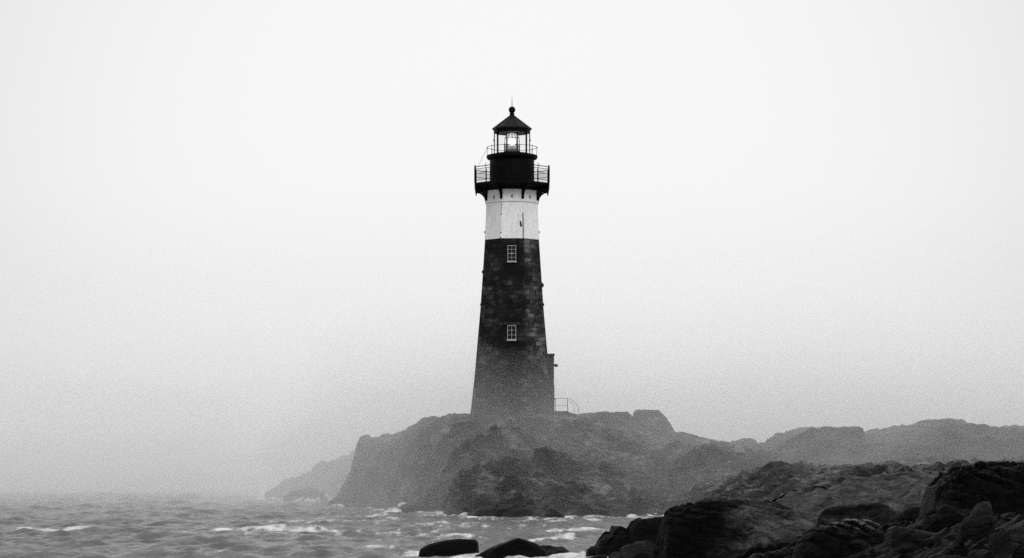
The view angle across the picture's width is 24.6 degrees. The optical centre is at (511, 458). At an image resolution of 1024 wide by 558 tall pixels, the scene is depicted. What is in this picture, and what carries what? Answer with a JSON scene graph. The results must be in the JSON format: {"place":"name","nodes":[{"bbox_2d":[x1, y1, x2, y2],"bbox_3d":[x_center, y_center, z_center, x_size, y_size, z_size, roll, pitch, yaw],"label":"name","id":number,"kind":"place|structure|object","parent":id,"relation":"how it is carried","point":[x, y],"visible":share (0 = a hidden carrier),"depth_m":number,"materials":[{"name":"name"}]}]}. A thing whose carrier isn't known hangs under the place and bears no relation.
{"place":"outdoors","nodes":[
{"label":"outdoors","id":0,"kind":"place"},
{"bbox_2d":[0,461,663,557],"bbox_3d":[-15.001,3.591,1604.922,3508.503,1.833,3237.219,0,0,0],"label":"sea","id":1,"kind":"structure","parent":0,"point":[137,509],"depth_m":149.06,"materials":[{"name":"grey liquid"}]},
{"bbox_2d":[283,487,317,500],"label":"rock","id":2,"kind":"object","parent":1,"relation":"in","point":[308,492],"visible":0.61,"depth_m":211.33,"materials":[{"name":"grey stone"}]},
{"bbox_2d":[398,501,422,512],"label":"rock","id":3,"kind":"object","parent":1,"relation":"in","point":[410,507],"visible":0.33,"depth_m":170.88,"materials":[{"name":"grey stone"}]},
{"bbox_2d":[418,539,478,556],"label":"sea rock","id":4,"kind":"object","parent":1,"relation":"in","point":[452,547],"visible":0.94,"depth_m":96.55,"materials":[{"name":"black stone"}]},
{"bbox_2d":[474,538,547,557],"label":"sea rock","id":5,"kind":"object","parent":1,"relation":"in","point":[520,546],"visible":0.95,"depth_m":92.57,"materials":[{"name":"black stone"}]},
{"bbox_2d":[541,545,568,555],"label":"sea rock","id":6,"kind":"object","parent":1,"relation":"in","point":[551,550],"visible":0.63,"depth_m":96.67,"materials":[{"name":"black stone"}]},
{"bbox_2d":[588,555,606,557],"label":"sea rock","id":7,"kind":"object","parent":1,"relation":"in","point":[600,556],"visible":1,"depth_m":90.75,"materials":[{"name":"black stone"}]},
{"bbox_2d":[586,516,663,556],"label":"crag","id":8,"kind":"structure","parent":1,"relation":"in","point":[614,539],"depth_m":95.08,"materials":[{"name":"black stone"}]},
{"bbox_2d":[0,0,1023,460],"label":"sky","id":9,"kind":"structure","parent":0,"point":[231,230],"materials":[{"name":"white"}]},
{"bbox_2d":[263,411,1023,517],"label":"headland terrain","id":10,"kind":"structure","parent":0,"point":[560,465],"depth_m":173.27,"materials":[{"name":"grey stone"}]},
{"bbox_2d":[467,504,542,516],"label":"rock","id":11,"kind":"object","parent":10,"relation":"on","point":[511,510],"visible":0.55,"depth_m":157.47,"materials":[{"name":"grey stone"}]},
{"bbox_2d":[470,106,557,416],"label":"lighthouse","id":12,"kind":"object","parent":10,"relation":"on","point":[514,369],"visible":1,"depth_m":185.93,"materials":[{"name":"paint"}]},
{"bbox_2d":[507,245,516,261],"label":"window","id":13,"kind":"structure","parent":12,"relation":"in","point":[511,248],"depth_m":185.74,"materials":[{"name":"paint"}]},
{"bbox_2d":[504,322,519,340],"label":"window","id":14,"kind":"structure","parent":12,"relation":"in","point":[511,326],"depth_m":185.28,"materials":[{"name":"paint"}]},
{"bbox_2d":[554,411,575,416],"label":"stone landing","id":15,"kind":"object","parent":10,"relation":"on","point":[567,413],"visible":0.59,"depth_m":186.80,"materials":[{"name":"grey stone"}]},
{"bbox_2d":[555,398,578,413],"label":"handrail","id":16,"kind":"object","parent":15,"relation":"on","point":[565,405],"visible":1,"depth_m":186.94,"materials":[{"name":"grey metal"}]},
{"bbox_2d":[633,409,674,431],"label":"boulder","id":17,"kind":"object","parent":10,"relation":"on","point":[655,416],"visible":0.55,"depth_m":190.93,"materials":[{"name":"grey stone"}]},
{"bbox_2d":[680,480,697,490],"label":"rock slab","id":18,"kind":"object","parent":10,"relation":"on","point":[688,485],"visible":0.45,"depth_m":170.86,"materials":[{"name":"grey stone"}]},
{"bbox_2d":[734,444,744,452],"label":"stone","id":19,"kind":"object","parent":10,"relation":"on","point":[737,448],"visible":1,"depth_m":174.02,"materials":[{"name":"grey stone"}]},
{"bbox_2d":[739,438,758,445],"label":"boulder","id":20,"kind":"object","parent":10,"relation":"on","point":[751,441],"visible":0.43,"depth_m":188.50,"materials":[{"name":"grey stone"}]},
{"bbox_2d":[771,469,948,521],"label":"shore terrain","id":21,"kind":"structure","parent":0,"point":[814,502],"depth_m":140.37,"materials":[{"name":"grey stone"}]},
{"bbox_2d":[829,476,885,498],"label":"rock slab","id":22,"kind":"object","parent":21,"relation":"on","point":[850,486],"visible":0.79,"depth_m":139.41,"materials":[{"name":"grey stone"}]},
{"bbox_2d":[844,495,887,505],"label":"rock slab","id":23,"kind":"object","parent":21,"relation":"on","point":[866,499],"visible":0.37,"depth_m":131.81,"materials":[{"name":"grey stone"}]},
{"bbox_2d":[908,484,927,500],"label":"rock slab","id":24,"kind":"object","parent":21,"relation":"on","point":[922,488],"visible":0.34,"depth_m":129.32,"materials":[{"name":"grey stone"}]},
{"bbox_2d":[715,504,1023,557],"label":"shore terrain","id":25,"kind":"structure","parent":0,"point":[942,522],"depth_m":65.50,"materials":[{"name":"black stone"}]},
{"bbox_2d":[608,540,658,557],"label":"rock slab","id":26,"kind":"object","parent":25,"relation":"on","point":[643,549],"visible":0.82,"depth_m":86.55,"materials":[{"name":"black stone"}]},
{"bbox_2d":[656,499,816,557],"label":"rock outcrop","id":27,"kind":"object","parent":25,"relation":"on","point":[710,529],"visible":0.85,"depth_m":84.15,"materials":[{"name":"black stone"}]},
{"bbox_2d":[792,519,884,557],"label":"boulder","id":28,"kind":"object","parent":25,"relation":"on","point":[844,538],"visible":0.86,"depth_m":69.15,"materials":[{"name":"dark rock"}]},
{"bbox_2d":[816,503,896,526],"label":"rock ledge","id":29,"kind":"object","parent":25,"relation":"on","point":[880,514],"visible":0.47,"depth_m":81.46,"materials":[{"name":"black stone"}]},
{"bbox_2d":[893,506,920,522],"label":"rock","id":30,"kind":"object","parent":25,"relation":"on","point":[910,514],"visible":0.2,"depth_m":79.59,"materials":[{"name":"black stone"}]},
{"bbox_2d":[883,526,933,548],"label":"rock","id":31,"kind":"object","parent":25,"relation":"on","point":[895,536],"visible":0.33,"depth_m":65.43,"materials":[{"name":"black stone"}]},
{"bbox_2d":[934,555,961,557],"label":"rock","id":32,"kind":"object","parent":25,"relation":"on","point":[948,556],"visible":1,"depth_m":51.91,"materials":[{"name":"black stone"}]},
{"bbox_2d":[919,461,1023,516],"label":"rock outcrop","id":33,"kind":"object","parent":25,"relation":"on","point":[998,486],"visible":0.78,"depth_m":70.39,"materials":[{"name":"black stone"}]},
{"bbox_2d":[955,501,995,543],"bbox_3d":[12.443,2.098,62.920,1.117,1.891,1.440,0,0,0],"label":"boulder","id":34,"kind":"object","parent":25,"relation":"on","point":[977,524],"visible":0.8,"depth_m":62.50,"materials":[{"name":"black stone"}]},
{"bbox_2d":[988,527,1023,557],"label":"rock","id":35,"kind":"object","parent":25,"relation":"on","point":[1004,543],"visible":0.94,"depth_m":57.54,"materials":[{"name":"black stone"}]},
{"bbox_2d":[758,418,1023,465],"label":"hill terrain","id":36,"kind":"structure","parent":0,"point":[938,438],"depth_m":174.49,"materials":[{"name":"grey stone"}]}
]}

